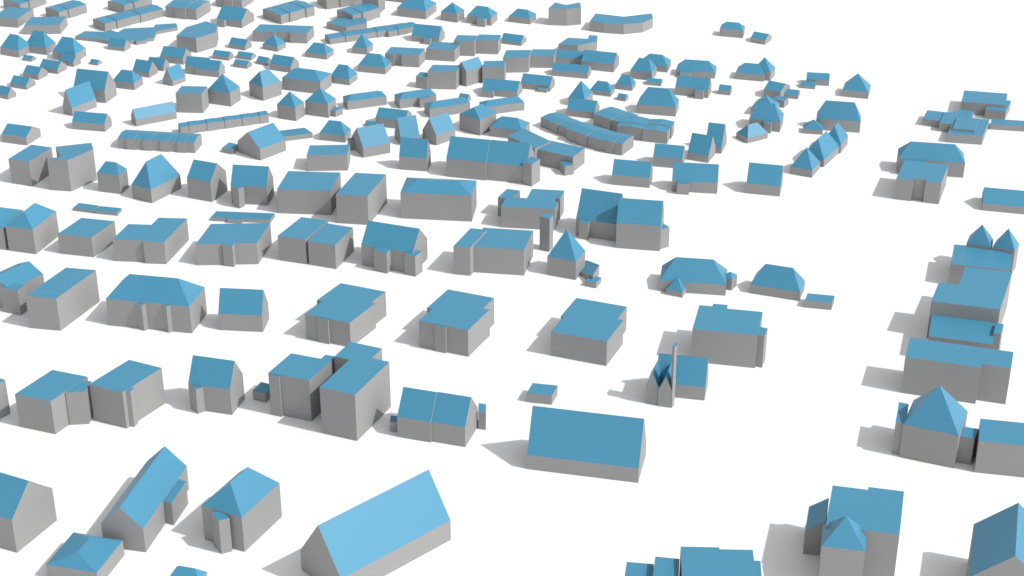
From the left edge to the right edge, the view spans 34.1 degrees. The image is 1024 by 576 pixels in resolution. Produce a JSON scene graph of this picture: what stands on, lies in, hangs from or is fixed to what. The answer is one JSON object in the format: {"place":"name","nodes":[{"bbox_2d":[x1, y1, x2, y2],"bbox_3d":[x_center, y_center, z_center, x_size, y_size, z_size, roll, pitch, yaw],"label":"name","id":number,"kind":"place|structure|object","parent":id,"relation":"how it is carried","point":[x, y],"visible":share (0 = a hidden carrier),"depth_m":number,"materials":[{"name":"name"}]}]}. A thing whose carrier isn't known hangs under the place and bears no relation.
{"place":"outdoors","nodes":[
{"label":"outdoors","id":0,"kind":"place"},
{"bbox_2d":[0,7,33,27],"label":"apartment building","id":1,"kind":"structure","parent":0,"point":[16,17],"depth_m":472.78,"materials":[{"name":"paint"}]},
{"bbox_2d":[1,123,40,144],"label":"house","id":2,"kind":"structure","parent":0,"point":[19,134],"depth_m":394.20,"materials":[{"name":"paint"}]},
{"bbox_2d":[0,261,43,314],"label":"house","id":3,"kind":"structure","parent":0,"point":[19,282],"depth_m":318.77,"materials":[{"name":"paint"}]},
{"bbox_2d":[0,472,56,552],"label":"house","id":4,"kind":"structure","parent":0,"point":[27,512],"depth_m":250.88,"materials":[{"name":"paint"}]},
{"bbox_2d":[8,145,52,185],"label":"house","id":5,"kind":"structure","parent":0,"point":[28,165],"depth_m":372.57,"materials":[{"name":"paint"}]},
{"bbox_2d":[5,203,58,253],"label":"house","id":6,"kind":"structure","parent":0,"point":[33,229],"depth_m":341.63,"materials":[{"name":"paint"}]},
{"bbox_2d":[24,16,67,34],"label":"apartment building","id":7,"kind":"structure","parent":0,"point":[54,25],"depth_m":465.66,"materials":[{"name":"paint"}]},
{"bbox_2d":[15,370,92,433],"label":"apartment building","id":8,"kind":"structure","parent":0,"point":[53,402],"depth_m":280.96,"materials":[{"name":"paint"}]},
{"bbox_2d":[25,268,99,330],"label":"apartment building","id":9,"kind":"structure","parent":0,"point":[62,299],"depth_m":313.45,"materials":[{"name":"paint"}]},
{"bbox_2d":[47,143,96,190],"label":"apartment building","id":10,"kind":"structure","parent":0,"point":[71,167],"depth_m":369.70,"materials":[{"name":"paint"}]},
{"bbox_2d":[63,81,96,115],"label":"house","id":11,"kind":"structure","parent":0,"point":[80,97],"depth_m":411.23,"materials":[{"name":"paint"}]},
{"bbox_2d":[46,532,124,575],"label":"house","id":12,"kind":"structure","parent":0,"point":[78,554],"depth_m":244.99,"materials":[{"name":"paint"}]},
{"bbox_2d":[58,218,115,256],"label":"house","id":13,"kind":"structure","parent":0,"point":[87,237],"depth_m":340.90,"materials":[{"name":"paint"}]},
{"bbox_2d":[72,111,111,131],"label":"house","id":14,"kind":"structure","parent":0,"point":[92,121],"depth_m":401.42,"materials":[{"name":"paint"}]},
{"bbox_2d":[73,68,116,102],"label":"house","id":15,"kind":"structure","parent":0,"point":[103,84],"depth_m":418.04,"materials":[{"name":"paint"}]},
{"bbox_2d":[97,161,128,193],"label":"house","id":16,"kind":"structure","parent":0,"point":[112,177],"depth_m":367.77,"materials":[{"name":"paint"}]},
{"bbox_2d":[89,360,164,428],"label":"apartment building","id":17,"kind":"structure","parent":0,"point":[128,394],"depth_m":282.66,"materials":[{"name":"paint"}]},
{"bbox_2d":[93,4,163,31],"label":"apartment building","id":18,"kind":"structure","parent":0,"point":[122,19],"depth_m":472.86,"materials":[{"name":"paint"}]},
{"bbox_2d":[101,446,188,551],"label":"house","id":19,"kind":"structure","parent":0,"point":[152,501],"depth_m":254.45,"materials":[{"name":"paint"}]},
{"bbox_2d":[112,218,188,263],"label":"apartment building","id":20,"kind":"structure","parent":0,"point":[161,240],"depth_m":338.11,"materials":[{"name":"paint"}]},
{"bbox_2d":[131,101,176,125],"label":"house","id":21,"kind":"structure","parent":0,"point":[151,114],"depth_m":405.79,"materials":[{"name":"paint"}]},
{"bbox_2d":[106,274,206,332],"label":"apartment building","id":22,"kind":"structure","parent":0,"point":[146,302],"depth_m":311.64,"materials":[{"name":"paint"}]},
{"bbox_2d":[131,154,181,202],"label":"house","id":23,"kind":"structure","parent":0,"point":[158,177],"depth_m":365.00,"materials":[{"name":"paint"}]},
{"bbox_2d":[118,130,201,152],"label":"terraced houses","id":24,"kind":"structure","parent":0,"point":[159,141],"depth_m":390.11,"materials":[{"name":"paint"}]},
{"bbox_2d":[165,0,210,19],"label":"apartment building","id":25,"kind":"structure","parent":0,"point":[189,9],"depth_m":477.98,"materials":[{"name":"paint"}]},
{"bbox_2d":[175,86,208,112],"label":"apartment building","id":26,"kind":"structure","parent":0,"point":[192,99],"depth_m":411.39,"materials":[{"name":"paint"}]},
{"bbox_2d":[176,21,218,52],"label":"apartment building","id":27,"kind":"structure","parent":0,"point":[199,37],"depth_m":453.28,"materials":[{"name":"paint"}]},
{"bbox_2d":[187,159,227,201],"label":"house","id":28,"kind":"structure","parent":0,"point":[206,181],"depth_m":364.48,"materials":[{"name":"paint"}]},
{"bbox_2d":[188,355,244,414],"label":"house","id":29,"kind":"structure","parent":0,"point":[215,385],"depth_m":285.10,"materials":[{"name":"paint"}]},
{"bbox_2d":[178,111,268,132],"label":"terraced houses","id":30,"kind":"structure","parent":0,"point":[227,122],"depth_m":402.37,"materials":[{"name":"paint"}]},
{"bbox_2d":[208,74,240,106],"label":"house","id":31,"kind":"structure","parent":0,"point":[223,90],"depth_m":415.92,"materials":[{"name":"paint"}]},
{"bbox_2d":[196,223,271,266],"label":"apartment building","id":32,"kind":"structure","parent":0,"point":[231,245],"depth_m":336.83,"materials":[{"name":"paint"}]},
{"bbox_2d":[217,5,253,27],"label":"house","id":33,"kind":"structure","parent":0,"point":[230,16],"depth_m":471.40,"materials":[{"name":"paint"}]},
{"bbox_2d":[201,467,281,553],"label":"house","id":34,"kind":"structure","parent":0,"point":[242,510],"depth_m":251.07,"materials":[{"name":"paint"}]},
{"bbox_2d":[211,211,274,222],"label":"garage","id":35,"kind":"structure","parent":0,"point":[235,217],"depth_m":355.66,"materials":[{"name":"paint"}]},
{"bbox_2d":[218,288,268,331],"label":"house","id":36,"kind":"structure","parent":0,"point":[243,309],"depth_m":311.26,"materials":[{"name":"paint"}]},
{"bbox_2d":[231,165,273,207],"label":"house","id":37,"kind":"structure","parent":0,"point":[252,185],"depth_m":361.98,"materials":[{"name":"paint"}]},
{"bbox_2d":[249,69,281,100],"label":"house","id":38,"kind":"structure","parent":0,"point":[265,84],"depth_m":420.11,"materials":[{"name":"paint"}]},
{"bbox_2d":[252,24,313,43],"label":"apartment building","id":39,"kind":"structure","parent":0,"point":[287,33],"depth_m":459.44,"materials":[{"name":"paint"}]},
{"bbox_2d":[263,0,314,23],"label":"apartment building","id":40,"kind":"structure","parent":0,"point":[290,11],"depth_m":476.84,"materials":[{"name":"paint"}]},
{"bbox_2d":[277,92,304,120],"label":"house","id":41,"kind":"structure","parent":0,"point":[290,105],"depth_m":407.15,"materials":[{"name":"paint"}]},
{"bbox_2d":[253,353,334,420],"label":"apartment building","id":42,"kind":"structure","parent":0,"point":[292,387],"depth_m":283.91,"materials":[{"name":"paint"}]},
{"bbox_2d":[282,68,331,92],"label":"apartment building","id":43,"kind":"structure","parent":0,"point":[304,80],"depth_m":424.68,"materials":[{"name":"paint"}]},
{"bbox_2d":[277,171,340,214],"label":"apartment building","id":44,"kind":"structure","parent":0,"point":[303,192],"depth_m":358.39,"materials":[{"name":"paint"}]},
{"bbox_2d":[278,217,353,268],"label":"apartment building","id":45,"kind":"structure","parent":0,"point":[314,242],"depth_m":337.00,"materials":[{"name":"paint"}]},
{"bbox_2d":[305,88,342,117],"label":"house","id":46,"kind":"structure","parent":0,"point":[319,102],"depth_m":409.15,"materials":[{"name":"paint"}]},
{"bbox_2d":[307,145,349,170],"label":"house","id":47,"kind":"structure","parent":0,"point":[328,157],"depth_m":379.48,"materials":[{"name":"paint"}]},
{"bbox_2d":[305,283,386,345],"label":"house","id":48,"kind":"structure","parent":0,"point":[341,314],"depth_m":309.11,"materials":[{"name":"paint"}]},
{"bbox_2d":[320,342,390,440],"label":"apartment building","id":49,"kind":"structure","parent":0,"point":[355,398],"depth_m":279.64,"materials":[{"name":"paint"}]},
{"bbox_2d":[337,3,379,20],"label":"apartment building","id":50,"kind":"structure","parent":0,"point":[369,11],"depth_m":475.60,"materials":[{"name":"paint"}]},
{"bbox_2d":[336,173,386,224],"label":"house","id":51,"kind":"structure","parent":0,"point":[361,198],"depth_m":354.12,"materials":[{"name":"paint"}]},
{"bbox_2d":[343,91,386,109],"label":"apartment building","id":52,"kind":"structure","parent":0,"point":[364,100],"depth_m":415.02,"materials":[{"name":"paint"}]},
{"bbox_2d":[348,124,389,157],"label":"house","id":53,"kind":"structure","parent":0,"point":[368,141],"depth_m":387.74,"materials":[{"name":"paint"}]},
{"bbox_2d":[300,469,450,575],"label":"barn","id":54,"kind":"structure","parent":0,"point":[385,533],"depth_m":245.32,"materials":[{"name":"paint"}]},
{"bbox_2d":[361,220,427,276],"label":"house","id":55,"kind":"structure","parent":0,"point":[386,248],"depth_m":333.66,"materials":[{"name":"paint"}]},
{"bbox_2d":[385,47,424,66],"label":"apartment building","id":56,"kind":"structure","parent":0,"point":[408,57],"depth_m":441.73,"materials":[{"name":"paint"}]},
{"bbox_2d":[399,137,430,170],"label":"house","id":57,"kind":"structure","parent":0,"point":[414,154],"depth_m":379.00,"materials":[{"name":"paint"}]},
{"bbox_2d":[394,89,435,108],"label":"apartment building","id":58,"kind":"structure","parent":0,"point":[415,98],"depth_m":415.26,"materials":[{"name":"paint"}]},
{"bbox_2d":[397,0,436,18],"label":"house","id":59,"kind":"structure","parent":0,"point":[422,9],"depth_m":478.39,"materials":[{"name":"paint"}]},
{"bbox_2d":[390,387,485,446],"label":"semi detached house","id":60,"kind":"structure","parent":0,"point":[439,417],"depth_m":277.28,"materials":[{"name":"paint"}]},
{"bbox_2d":[416,65,459,89],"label":"apartment building","id":61,"kind":"structure","parent":0,"point":[441,77],"depth_m":426.22,"materials":[{"name":"paint"}]},
{"bbox_2d":[400,177,476,221],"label":"apartment building","id":62,"kind":"structure","parent":0,"point":[439,199],"depth_m":355.12,"materials":[{"name":"paint"}]},
{"bbox_2d":[423,112,454,144],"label":"house","id":63,"kind":"structure","parent":0,"point":[438,129],"depth_m":394.03,"materials":[{"name":"paint"}]},
{"bbox_2d":[426,42,459,61],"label":"apartment building","id":64,"kind":"structure","parent":0,"point":[441,51],"depth_m":445.73,"materials":[{"name":"paint"}]},
{"bbox_2d":[424,97,469,117],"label":"apartment building","id":65,"kind":"structure","parent":0,"point":[453,106],"depth_m":410.31,"materials":[{"name":"paint"}]},
{"bbox_2d":[419,289,493,356],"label":"house","id":66,"kind":"structure","parent":0,"point":[456,322],"depth_m":305.75,"materials":[{"name":"paint"}]},
{"bbox_2d":[454,34,500,55],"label":"apartment building","id":67,"kind":"structure","parent":0,"point":[471,45],"depth_m":449.81,"materials":[{"name":"paint"}]},
{"bbox_2d":[459,104,495,134],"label":"house","id":68,"kind":"structure","parent":0,"point":[479,119],"depth_m":399.51,"materials":[{"name":"paint"}]},
{"bbox_2d":[458,57,505,86],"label":"house","id":69,"kind":"structure","parent":0,"point":[473,71],"depth_m":429.34,"materials":[{"name":"paint"}]},
{"bbox_2d":[446,136,539,186],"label":"semi detached house","id":70,"kind":"structure","parent":0,"point":[492,160],"depth_m":373.91,"materials":[{"name":"paint"}]},
{"bbox_2d":[453,228,532,275],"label":"apartment building","id":71,"kind":"structure","parent":0,"point":[497,251],"depth_m":332.73,"materials":[{"name":"paint"}]},
{"bbox_2d":[482,78,521,97],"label":"house","id":72,"kind":"structure","parent":0,"point":[491,88],"depth_m":421.69,"materials":[{"name":"paint"}]},
{"bbox_2d":[490,116,529,137],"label":"house","id":73,"kind":"structure","parent":0,"point":[503,127],"depth_m":397.20,"materials":[{"name":"paint"}]},
{"bbox_2d":[0,0,1023,575],"bbox_3d":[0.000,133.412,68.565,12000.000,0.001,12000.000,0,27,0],"label":"ground","id":74,"kind":"structure","parent":0,"point":[778,444],"depth_m":319.06,"materials":[{"name":"white"}]},
{"bbox_2d":[75,23,177,44],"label":"school","id":75,"kind":"object","parent":74,"relation":"on","point":[139,36],"visible":0.95,"depth_m":462.44,"materials":[{"name":"paint"}]},
{"bbox_2d":[222,123,312,159],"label":"farmhouse","id":76,"kind":"object","parent":74,"relation":"on","point":[266,141],"visible":1,"depth_m":387.89,"materials":[{"name":"paint"}]},
{"bbox_2d":[325,23,404,44],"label":"apartment building","id":77,"kind":"structure","parent":74,"relation":"on","point":[355,35],"depth_m":460.91,"materials":[{"name":"paint"}]},
{"bbox_2d":[922,109,973,131],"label":"house","id":78,"kind":"structure","parent":74,"relation":"on","point":[943,121],"depth_m":404.18,"materials":[{"name":"paint"}]},
{"bbox_2d":[503,49,556,72],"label":"apartment building","id":79,"kind":"structure","parent":0,"point":[518,61],"depth_m":439.67,"materials":[{"name":"paint"}]},
{"bbox_2d":[498,189,563,251],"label":"apartment building","id":80,"kind":"structure","parent":0,"point":[542,210],"depth_m":351.70,"materials":[{"name":"paint"}]},
{"bbox_2d":[508,129,584,175],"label":"terraced houses","id":81,"kind":"structure","parent":0,"point":[566,159],"depth_m":381.56,"materials":[{"name":"paint"}]},
{"bbox_2d":[548,2,580,25],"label":"apartment building","id":82,"kind":"structure","parent":0,"point":[564,15],"depth_m":471.65,"materials":[{"name":"paint"}]},
{"bbox_2d":[547,229,600,287],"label":"house","id":83,"kind":"structure","parent":0,"point":[566,257],"depth_m":330.79,"materials":[{"name":"paint"}]},
{"bbox_2d":[527,406,645,482],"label":"barn","id":84,"kind":"structure","parent":0,"point":[589,444],"depth_m":268.27,"materials":[{"name":"paint"}]},
{"bbox_2d":[541,112,633,155],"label":"terraced houses","id":85,"kind":"structure","parent":0,"point":[580,133],"depth_m":392.69,"materials":[{"name":"paint"}]},
{"bbox_2d":[551,298,626,365],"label":"house","id":86,"kind":"structure","parent":0,"point":[588,331],"depth_m":302.98,"materials":[{"name":"paint"}]},
{"bbox_2d":[581,50,618,71],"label":"house","id":87,"kind":"structure","parent":0,"point":[601,61],"depth_m":438.88,"materials":[{"name":"paint"}]},
{"bbox_2d":[590,13,652,33],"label":"apartment building","id":88,"kind":"structure","parent":0,"point":[604,23],"depth_m":466.64,"materials":[{"name":"paint"}]},
{"bbox_2d":[576,188,669,250],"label":"semi detached house","id":89,"kind":"structure","parent":0,"point":[627,223],"depth_m":343.19,"materials":[{"name":"paint"}]},
{"bbox_2d":[612,159,652,187],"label":"house","id":90,"kind":"structure","parent":0,"point":[633,173],"depth_m":371.57,"materials":[{"name":"paint"}]},
{"bbox_2d":[593,107,674,143],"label":"terraced houses","id":91,"kind":"structure","parent":0,"point":[614,119],"depth_m":397.27,"materials":[{"name":"paint"}]},
{"bbox_2d":[636,87,678,116],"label":"house","id":92,"kind":"structure","parent":0,"point":[658,101],"depth_m":410.24,"materials":[{"name":"paint"}]},
{"bbox_2d":[653,143,684,167],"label":"house","id":93,"kind":"structure","parent":0,"point":[666,155],"depth_m":381.15,"materials":[{"name":"paint"}]},
{"bbox_2d":[645,342,707,407],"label":"church","id":94,"kind":"structure","parent":0,"point":[673,376],"depth_m":289.30,"materials":[{"name":"paint"}]},
{"bbox_2d":[625,547,761,575],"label":"apartment building","id":95,"kind":"structure","parent":0,"point":[705,561],"depth_m":237.79,"materials":[{"name":"paint"}]},
{"bbox_2d":[675,75,711,98],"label":"house","id":96,"kind":"structure","parent":0,"point":[697,87],"depth_m":421.63,"materials":[{"name":"paint"}]},
{"bbox_2d":[672,162,718,194],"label":"house","id":97,"kind":"structure","parent":0,"point":[687,178],"depth_m":368.25,"materials":[{"name":"paint"}]},
{"bbox_2d":[676,59,716,78],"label":"house","id":98,"kind":"structure","parent":0,"point":[698,68],"depth_m":434.34,"materials":[{"name":"paint"}]},
{"bbox_2d":[659,257,736,297],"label":"house","id":99,"kind":"structure","parent":0,"point":[680,276],"depth_m":325.60,"materials":[{"name":"paint"}]},
{"bbox_2d":[687,133,715,162],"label":"house","id":100,"kind":"structure","parent":0,"point":[702,147],"depth_m":384.48,"materials":[{"name":"paint"}]},
{"bbox_2d":[691,304,767,367],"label":"apartment building","id":101,"kind":"structure","parent":0,"point":[722,334],"depth_m":300.00,"materials":[{"name":"paint"}]},
{"bbox_2d":[735,57,774,81],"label":"house","id":102,"kind":"structure","parent":0,"point":[763,70],"depth_m":432.33,"materials":[{"name":"paint"}]},
{"bbox_2d":[746,162,782,196],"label":"house","id":103,"kind":"structure","parent":0,"point":[764,179],"depth_m":367.41,"materials":[{"name":"paint"}]},
{"bbox_2d":[749,95,783,133],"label":"house","id":104,"kind":"structure","parent":0,"point":[767,114],"depth_m":401.09,"materials":[{"name":"paint"}]},
{"bbox_2d":[750,264,834,309],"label":"house","id":105,"kind":"structure","parent":0,"point":[776,281],"depth_m":323.77,"materials":[{"name":"paint"}]},
{"bbox_2d":[790,148,819,177],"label":"house","id":106,"kind":"structure","parent":0,"point":[806,163],"depth_m":377.07,"materials":[{"name":"paint"}]},
{"bbox_2d":[808,131,838,166],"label":"house","id":107,"kind":"structure","parent":0,"point":[823,148],"depth_m":383.13,"materials":[{"name":"paint"}]},
{"bbox_2d":[816,100,860,132],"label":"house","id":108,"kind":"structure","parent":0,"point":[832,114],"depth_m":400.26,"materials":[{"name":"paint"}]},
{"bbox_2d":[803,485,903,575],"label":"apartment building","id":109,"kind":"structure","parent":0,"point":[855,532],"depth_m":242.17,"materials":[{"name":"paint"}]},
{"bbox_2d":[894,160,947,203],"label":"house","id":110,"kind":"structure","parent":0,"point":[924,182],"depth_m":364.62,"materials":[{"name":"paint"}]},
{"bbox_2d":[896,141,964,177],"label":"house","id":111,"kind":"structure","parent":0,"point":[951,156],"depth_m":376.46,"materials":[{"name":"paint"}]},
{"bbox_2d":[901,338,1013,403],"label":"apartment building","id":112,"kind":"structure","parent":0,"point":[965,373],"depth_m":288.98,"materials":[{"name":"paint"}]},
{"bbox_2d":[892,386,1023,477],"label":"house","id":113,"kind":"structure","parent":0,"point":[931,427],"depth_m":270.50,"materials":[{"name":"paint"}]},
{"bbox_2d":[928,315,1003,349],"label":"apartment building","id":114,"kind":"structure","parent":0,"point":[974,333],"depth_m":301.85,"materials":[{"name":"paint"}]},
{"bbox_2d":[927,267,1011,337],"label":"apartment building","id":115,"kind":"structure","parent":0,"point":[979,294],"depth_m":308.73,"materials":[{"name":"paint"}]},
{"bbox_2d":[948,224,1018,284],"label":"house","id":116,"kind":"structure","parent":0,"point":[977,250],"depth_m":331.13,"materials":[{"name":"paint"}]},
{"bbox_2d":[947,117,1023,144],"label":"house","id":117,"kind":"structure","parent":0,"point":[964,130],"depth_m":397.86,"materials":[{"name":"paint"}]},
{"bbox_2d":[960,90,1010,118],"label":"apartment building","id":118,"kind":"structure","parent":0,"point":[989,105],"depth_m":410.36,"materials":[{"name":"paint"}]},
{"bbox_2d":[967,503,1023,575],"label":"house","id":119,"kind":"structure","parent":0,"point":[997,545],"depth_m":236.47,"materials":[{"name":"paint"}]},
{"bbox_2d":[982,187,1023,213],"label":"house","id":120,"kind":"structure","parent":0,"point":[1002,200],"depth_m":359.80,"materials":[{"name":"paint"}]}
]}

